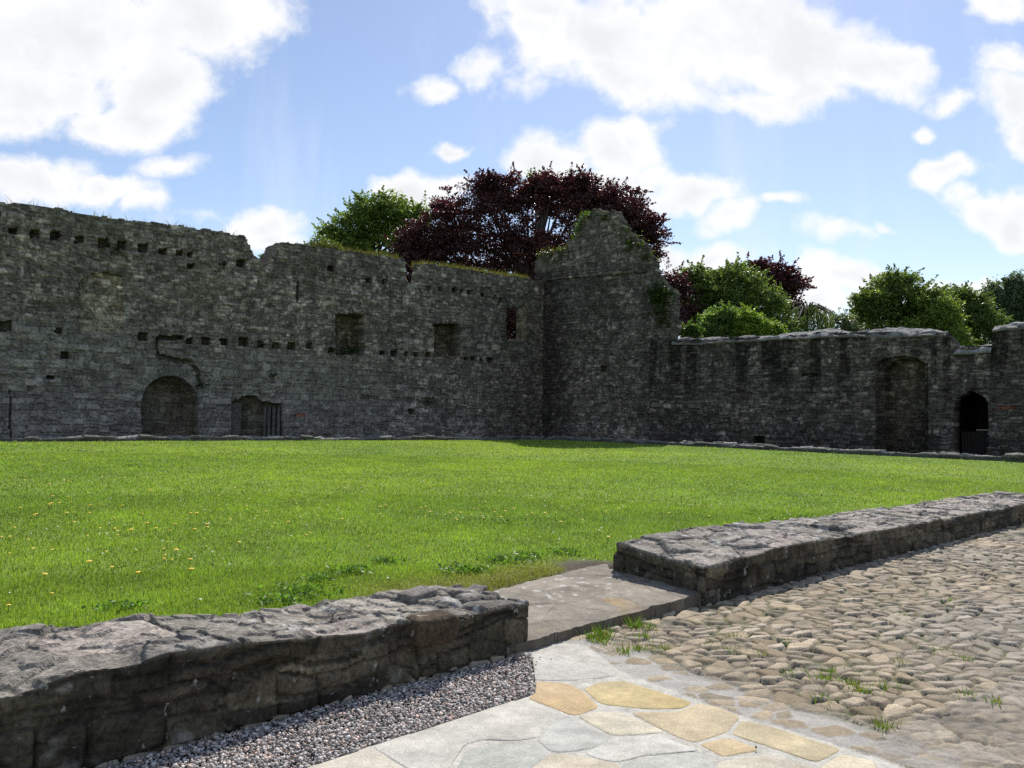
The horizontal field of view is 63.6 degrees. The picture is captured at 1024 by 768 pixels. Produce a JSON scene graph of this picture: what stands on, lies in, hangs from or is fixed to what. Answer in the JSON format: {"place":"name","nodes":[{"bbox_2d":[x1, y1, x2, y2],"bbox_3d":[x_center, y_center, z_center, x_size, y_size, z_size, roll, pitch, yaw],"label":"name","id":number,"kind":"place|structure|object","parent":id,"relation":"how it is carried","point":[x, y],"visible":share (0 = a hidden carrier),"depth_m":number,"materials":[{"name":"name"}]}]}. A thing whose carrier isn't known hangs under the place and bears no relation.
{"place":"outdoors","nodes":[
{"label":"outdoors","id":0,"kind":"place"},
{"bbox_2d":[0,439,1023,628],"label":"lawn","id":1,"kind":"structure","parent":0,"point":[570,564],"depth_m":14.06,"materials":[{"name":"plant"}]},
{"bbox_2d":[81,597,149,612],"bbox_3d":[-2.807,1.596,5.933,0.499,0.086,0.345,1,-2,0],"label":"weed patch","id":2,"kind":"object","parent":1,"relation":"on","point":[126,602],"visible":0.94,"depth_m":5.94,"materials":[{"name":"green plant"}]},
{"bbox_2d":[115,463,182,467],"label":"weed patch","id":3,"kind":"object","parent":1,"relation":"on","point":[141,464],"visible":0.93,"depth_m":17.61,"materials":[{"name":"green plant"}]},
{"bbox_2d":[0,584,528,767],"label":"wall","id":4,"kind":"structure","parent":1,"relation":"on","point":[93,695],"depth_m":4.28,"materials":[{"name":"grey stone"}]},
{"bbox_2d":[240,591,322,607],"bbox_3d":[-1.774,1.633,6.274,0.654,0.095,0.432,1,-2,0],"label":"weed patch","id":5,"kind":"object","parent":1,"relation":"on","point":[288,595],"visible":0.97,"depth_m":6.25,"materials":[{"name":"green plant"}]},
{"bbox_2d":[259,578,358,598],"bbox_3d":[-1.680,1.649,6.607,0.781,0.094,0.535,1,-2,9],"label":"weed patch","id":6,"kind":"object","parent":1,"relation":"on","point":[296,590],"visible":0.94,"depth_m":6.60,"materials":[{"name":"green plant"}]},
{"bbox_2d":[293,570,347,582],"bbox_3d":[-1.648,1.665,7.110,0.486,0.098,0.302,1,-2,0],"label":"weed patch","id":7,"kind":"object","parent":1,"relation":"on","point":[320,576],"visible":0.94,"depth_m":7.07,"materials":[{"name":"green plant"}]},
{"bbox_2d":[320,564,382,574],"bbox_3d":[-1.453,1.677,7.444,0.548,0.091,0.359,1,-2,0],"label":"weed patch","id":8,"kind":"object","parent":1,"relation":"on","point":[351,568],"visible":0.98,"depth_m":7.46,"materials":[{"name":"green plant"}]},
{"bbox_2d":[366,555,409,564],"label":"weed patch","id":9,"kind":"object","parent":1,"relation":"on","point":[380,559],"visible":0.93,"depth_m":7.92,"materials":[{"name":"green plant"}]},
{"bbox_2d":[424,560,493,574],"bbox_3d":[-0.521,1.714,7.668,0.737,0.091,0.584,1,-2,0],"label":"weed patch","id":10,"kind":"object","parent":1,"relation":"on","point":[466,567],"visible":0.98,"depth_m":7.64,"materials":[{"name":"green plant"}]},
{"bbox_2d":[460,552,543,563],"bbox_3d":[-0.055,1.736,8.250,0.721,0.100,0.638,0,-3,26],"label":"weed patch","id":11,"kind":"object","parent":1,"relation":"on","point":[501,556],"visible":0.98,"depth_m":8.19,"materials":[{"name":"green plant"}]},
{"bbox_2d":[474,517,535,525],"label":"weed patch","id":12,"kind":"object","parent":1,"relation":"on","point":[507,520],"visible":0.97,"depth_m":10.88,"materials":[{"name":"green plant"}]},
{"bbox_2d":[0,439,1018,559],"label":"buttercups","id":13,"kind":"object","parent":1,"relation":"on","point":[477,472],"visible":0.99,"depth_m":17.23,"materials":[{"name":"yellow plant"}]},
{"bbox_2d":[8,439,1014,599],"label":"daisies","id":14,"kind":"object","parent":1,"relation":"on","point":[421,482],"visible":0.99,"depth_m":15.48,"materials":[{"name":"white plant"}]},
{"bbox_2d":[509,549,551,558],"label":"weed patch","id":15,"kind":"object","parent":1,"relation":"on","point":[537,554],"visible":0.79,"depth_m":8.44,"materials":[{"name":"green plant"}]},
{"bbox_2d":[536,546,601,554],"bbox_3d":[0.601,1.771,8.787,0.697,0.089,0.413,1,-2,0],"label":"weed patch","id":16,"kind":"object","parent":1,"relation":"on","point":[557,550],"visible":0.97,"depth_m":8.71,"materials":[{"name":"green plant"}]},
{"bbox_2d":[751,515,794,520],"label":"weed patch","id":17,"kind":"object","parent":1,"relation":"on","point":[777,518],"visible":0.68,"depth_m":11.93,"materials":[{"name":"green plant"}]},
{"bbox_2d":[774,513,817,517],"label":"weed patch","id":18,"kind":"object","parent":1,"relation":"on","point":[801,515],"visible":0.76,"depth_m":12.37,"materials":[{"name":"green plant"}]},
{"bbox_2d":[613,491,1023,605],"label":"wall","id":19,"kind":"structure","parent":1,"relation":"on","point":[733,560],"depth_m":8.81,"materials":[{"name":"grey stone"}]},
{"bbox_2d":[0,0,1023,338],"label":"sky","id":20,"kind":"structure","parent":0,"point":[850,139],"materials":[{"name":"blue"}]},
{"bbox_2d":[83,523,1023,767],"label":"cobbled path","id":21,"kind":"structure","parent":0,"point":[853,620],"depth_m":5.52,"materials":[{"name":"stone"}]},
{"bbox_2d":[108,652,536,767],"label":"gravel","id":22,"kind":"structure","parent":21,"relation":"on","point":[482,672],"depth_m":4.33,"materials":[{"name":"grey gravel"}]},
{"bbox_2d":[578,628,600,641],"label":"grass tuft","id":23,"kind":"object","parent":21,"relation":"on","point":[590,635],"visible":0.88,"depth_m":6.03,"materials":[{"name":"green plant"}]},
{"bbox_2d":[308,654,875,767],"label":"flagstone path","id":24,"kind":"structure","parent":21,"relation":"on","point":[440,746],"depth_m":4.18,"materials":[{"name":"beige stone"}]},
{"bbox_2d":[583,621,625,638],"bbox_3d":[0.672,1.816,6.113,0.237,0.120,0.269,3,-3,-35],"label":"grass tuft","id":25,"kind":"object","parent":21,"relation":"on","point":[605,633],"visible":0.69,"depth_m":6.11,"materials":[{"name":"green plant"}]},
{"bbox_2d":[588,629,623,645],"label":"grass tuft","id":26,"kind":"object","parent":21,"relation":"on","point":[600,639],"visible":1,"depth_m":5.97,"materials":[{"name":"green plant"}]},
{"bbox_2d":[493,564,720,656],"bbox_3d":[0.447,1.856,6.995,2.650,0.209,1.475,3,-3,-44],"label":"threshold step","id":27,"kind":"object","parent":21,"relation":"on","point":[566,605],"visible":0.71,"depth_m":6.89,"materials":[{"name":"stone"}]},
{"bbox_2d":[613,643,639,656],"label":"grass tuft","id":28,"kind":"object","parent":21,"relation":"on","point":[627,649],"visible":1,"depth_m":5.71,"materials":[{"name":"green plant"}]},
{"bbox_2d":[619,613,650,630],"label":"grass tuft","id":29,"kind":"object","parent":21,"relation":"on","point":[634,625],"visible":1,"depth_m":6.39,"materials":[{"name":"green plant"}]},
{"bbox_2d":[632,640,653,650],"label":"grass tuft","id":30,"kind":"object","parent":21,"relation":"on","point":[637,645],"visible":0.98,"depth_m":5.80,"materials":[{"name":"green plant"}]},
{"bbox_2d":[632,629,661,640],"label":"grass tuft","id":31,"kind":"object","parent":21,"relation":"on","point":[645,635],"visible":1,"depth_m":6.12,"materials":[{"name":"green plant"}]},
{"bbox_2d":[637,621,664,630],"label":"grass tuft","id":32,"kind":"object","parent":21,"relation":"on","point":[653,626],"visible":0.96,"depth_m":6.38,"materials":[{"name":"green plant"}]},
{"bbox_2d":[638,639,681,653],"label":"grass tuft","id":33,"kind":"object","parent":21,"relation":"on","point":[664,648],"visible":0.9,"depth_m":5.78,"materials":[{"name":"green plant"}]},
{"bbox_2d":[718,631,743,637],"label":"grass tuft","id":34,"kind":"object","parent":21,"relation":"on","point":[731,634],"visible":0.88,"depth_m":6.17,"materials":[{"name":"green plant"}]},
{"bbox_2d":[779,666,806,677],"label":"grass tuft","id":35,"kind":"object","parent":21,"relation":"on","point":[790,672],"visible":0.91,"depth_m":5.29,"materials":[{"name":"green plant"}]},
{"bbox_2d":[798,690,838,706],"bbox_3d":[1.799,1.807,4.787,0.186,0.058,0.220,2,-3,-18],"label":"grass tuft","id":36,"kind":"object","parent":21,"relation":"on","point":[821,696],"visible":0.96,"depth_m":4.79,"materials":[{"name":"green plant"}]},
{"bbox_2d":[805,668,840,681],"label":"grass tuft","id":37,"kind":"object","parent":21,"relation":"on","point":[823,676],"visible":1,"depth_m":5.19,"materials":[{"name":"green plant"}]},
{"bbox_2d":[818,663,845,673],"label":"grass tuft","id":38,"kind":"object","parent":21,"relation":"on","point":[831,671],"visible":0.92,"depth_m":5.33,"materials":[{"name":"green plant"}]},
{"bbox_2d":[827,672,869,688],"bbox_3d":[2.086,1.823,5.060,0.297,0.058,0.176,2,-3,-22],"label":"grass tuft","id":39,"kind":"object","parent":21,"relation":"on","point":[850,681],"visible":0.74,"depth_m":5.08,"materials":[{"name":"green plant"}]},
{"bbox_2d":[844,678,884,694],"bbox_3d":[2.086,1.819,4.974,0.233,0.060,0.225,1,-2,0],"label":"grass tuft","id":40,"kind":"object","parent":21,"relation":"on","point":[860,690],"visible":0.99,"depth_m":4.93,"materials":[{"name":"green plant"}]},
{"bbox_2d":[866,713,902,731],"bbox_3d":[1.966,1.792,4.388,0.153,0.060,0.211,-1,-3,42],"label":"grass tuft","id":41,"kind":"object","parent":21,"relation":"on","point":[877,723],"visible":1,"depth_m":4.37,"materials":[{"name":"green plant"}]},
{"bbox_2d":[870,676,907,691],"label":"grass tuft","id":42,"kind":"object","parent":21,"relation":"on","point":[882,680],"visible":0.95,"depth_m":5.03,"materials":[{"name":"green plant"}]},
{"bbox_2d":[916,645,953,654],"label":"grass tuft","id":43,"kind":"object","parent":21,"relation":"on","point":[939,649],"visible":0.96,"depth_m":5.83,"materials":[{"name":"green plant"}]},
{"bbox_2d":[947,685,986,701],"bbox_3d":[2.683,1.831,4.902,0.173,0.048,0.214,1,-2,0],"label":"grass tuft","id":44,"kind":"object","parent":21,"relation":"on","point":[965,693],"visible":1,"depth_m":4.93,"materials":[{"name":"green plant"}]},
{"bbox_2d":[981,694,1001,705],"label":"grass tuft","id":45,"kind":"object","parent":21,"relation":"on","point":[998,700],"visible":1,"depth_m":4.80,"materials":[{"name":"green plant"}]},
{"label":"cloister walk","id":46,"kind":"structure","parent":0,"visible":0},
{"bbox_2d":[0,202,543,437],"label":"ruined wall","id":47,"kind":"structure","parent":46,"relation":"on","point":[150,327],"depth_m":34.27,"materials":[{"name":"stone"}]},
{"bbox_2d":[78,272,123,334],"bbox_3d":[-15.489,-3.006,31.093,1.600,2.400,0.251,3,-3,-37],"label":"blocked window","id":48,"kind":"structure","parent":47,"relation":"in","point":[100,300],"depth_m":31.16,"materials":[{"name":"stone"}]},
{"bbox_2d":[109,243,125,253],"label":"wall fern","id":49,"kind":"object","parent":47,"relation":"attached to","point":[118,248],"depth_m":31.34,"materials":[{"name":"green plant"}]},
{"bbox_2d":[6,198,236,235],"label":"wall grass","id":50,"kind":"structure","parent":47,"relation":"on","point":[111,217],"depth_m":31.51,"materials":[{"name":"green plant"}]},
{"bbox_2d":[192,380,207,390],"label":"wall fern","id":51,"kind":"object","parent":47,"relation":"attached to","point":[199,384],"depth_m":33.05,"materials":[{"name":"green plant"}]},
{"bbox_2d":[297,232,343,251],"bbox_3d":[-8.543,-6.232,37.041,1.884,1.288,1.687,1,-2,0],"label":"wall shrub","id":52,"kind":"object","parent":47,"relation":"on","point":[324,239],"visible":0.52,"depth_m":36.87,"materials":[{"name":"green plant"}]},
{"bbox_2d":[337,346,351,354],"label":"wall fern","id":53,"kind":"object","parent":47,"relation":"attached to","point":[342,348],"depth_m":37.03,"materials":[{"name":"green plant"}]},
{"bbox_2d":[306,241,401,258],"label":"wall grass","id":54,"kind":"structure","parent":47,"relation":"on","point":[365,253],"depth_m":37.83,"materials":[{"name":"green plant"}]},
{"bbox_2d":[346,345,361,354],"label":"wall fern","id":55,"kind":"object","parent":47,"relation":"attached to","point":[353,349],"depth_m":37.16,"materials":[{"name":"green plant"}]},
{"bbox_2d":[421,393,435,404],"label":"wall fern","id":56,"kind":"object","parent":47,"relation":"attached to","point":[431,400],"depth_m":39.52,"materials":[{"name":"green plant"}]},
{"bbox_2d":[405,259,528,278],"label":"wall grass","id":57,"kind":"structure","parent":47,"relation":"on","point":[482,270],"depth_m":41.81,"materials":[{"name":"green plant"}]},
{"bbox_2d":[0,434,543,441],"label":"kerb","id":58,"kind":"structure","parent":46,"relation":"on","point":[139,437],"depth_m":29.14,"materials":[{"name":"stone"}]},
{"bbox_2d":[534,208,681,440],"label":"gable wall","id":59,"kind":"structure","parent":46,"relation":"on","point":[599,331],"depth_m":41.79,"materials":[{"name":"stone"}]},
{"bbox_2d":[535,243,573,265],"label":"wall shrub","id":60,"kind":"object","parent":59,"relation":"attached to","point":[558,249],"visible":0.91,"depth_m":43.71,"materials":[{"name":"green plant"}]},
{"bbox_2d":[570,210,592,240],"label":"wall shrub","id":61,"kind":"object","parent":59,"relation":"attached to","point":[587,213],"visible":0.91,"depth_m":42.76,"materials":[{"name":"green plant"}]},
{"bbox_2d":[594,211,657,262],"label":"wall shrub","id":62,"kind":"object","parent":59,"relation":"attached to","point":[628,242],"visible":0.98,"depth_m":40.65,"materials":[{"name":"green plant"}]},
{"bbox_2d":[640,277,676,330],"bbox_3d":[7.143,-3.827,39.554,1.529,2.694,1.881,3,-3,-40],"label":"ivy","id":63,"kind":"object","parent":59,"relation":"attached to","point":[656,295],"visible":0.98,"depth_m":39.39,"materials":[{"name":"green plant"}]},
{"bbox_2d":[544,436,1023,461],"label":"kerb","id":64,"kind":"structure","parent":46,"relation":"on","point":[1018,456],"depth_m":29.90,"materials":[{"name":"stone"}]},
{"bbox_2d":[649,322,1023,455],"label":"boundary wall","id":65,"kind":"structure","parent":46,"relation":"on","point":[907,390],"depth_m":34.02,"materials":[{"name":"stone"}]},
{"bbox_2d":[961,429,988,454],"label":"gate","id":66,"kind":"structure","parent":46,"relation":"on","point":[975,440],"depth_m":31.76,"materials":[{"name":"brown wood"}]},
{"label":"ground","id":67,"kind":"structure","parent":0,"visible":0},
{"bbox_2d":[309,185,436,254],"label":"sycamore","id":68,"kind":"object","parent":67,"relation":"on","point":[373,219],"visible":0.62,"depth_m":67.67,"materials":[{"name":"green plant"}]},
{"bbox_2d":[517,167,548,232],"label":"pale tree","id":69,"kind":"object","parent":67,"relation":"on","point":[540,216],"visible":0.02,"depth_m":74.15,"materials":[{"name":"green plant"}]},
{"bbox_2d":[382,161,706,339],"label":"copper beech","id":70,"kind":"object","parent":67,"relation":"on","point":[449,236],"visible":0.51,"depth_m":59.38,"materials":[{"name":"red plant"}]},
{"bbox_2d":[677,317,706,338],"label":"young bush tree","id":71,"kind":"object","parent":67,"relation":"on","point":[693,331],"visible":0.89,"depth_m":49.88,"materials":[{"name":"green plant"}]},
{"bbox_2d":[695,300,740,337],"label":"lime bush tree","id":72,"kind":"object","parent":67,"relation":"on","point":[715,323],"visible":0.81,"depth_m":51.81,"materials":[{"name":"green plant"}]},
{"bbox_2d":[676,251,808,332],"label":"garden tree","id":73,"kind":"object","parent":67,"relation":"on","point":[735,285],"visible":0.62,"depth_m":61.26,"materials":[{"name":"green plant"}]},
{"bbox_2d":[729,302,789,336],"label":"lime bush tree","id":74,"kind":"object","parent":67,"relation":"on","point":[749,321],"visible":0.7,"depth_m":50.58,"materials":[{"name":"green plant"}]},
{"bbox_2d":[704,250,816,319],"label":"copper beech","id":75,"kind":"object","parent":67,"relation":"on","point":[791,281],"visible":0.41,"depth_m":74.57,"materials":[{"name":"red plant"}]},
{"bbox_2d":[780,302,835,332],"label":"willow","id":76,"kind":"object","parent":67,"relation":"on","point":[811,312],"visible":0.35,"depth_m":62.01,"materials":[{"name":"green plant"}]},
{"bbox_2d":[825,308,866,331],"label":"tree","id":77,"kind":"object","parent":67,"relation":"on","point":[846,324],"visible":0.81,"depth_m":60.05,"materials":[{"name":"green plant"}]},
{"bbox_2d":[837,263,938,330],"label":"park tree","id":78,"kind":"object","parent":67,"relation":"on","point":[879,304],"visible":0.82,"depth_m":65.54,"materials":[{"name":"green plant"}]},
{"bbox_2d":[896,283,982,345],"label":"park tree","id":79,"kind":"object","parent":67,"relation":"on","point":[940,310],"visible":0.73,"depth_m":63.19,"materials":[{"name":"green plant"}]},
{"bbox_2d":[935,280,1014,345],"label":"park tree","id":80,"kind":"object","parent":67,"relation":"on","point":[984,317],"visible":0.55,"depth_m":69.20,"materials":[{"name":"green plant"}]},
{"bbox_2d":[979,275,1019,325],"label":"poplar","id":81,"kind":"object","parent":67,"relation":"on","point":[1000,300],"visible":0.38,"depth_m":94.94,"materials":[{"name":"green plant"}]},
{"bbox_2d":[1000,268,1023,323],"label":"poplar","id":82,"kind":"object","parent":67,"relation":"on","point":[1013,282],"visible":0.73,"depth_m":94.88,"materials":[{"name":"green plant"}]}
]}

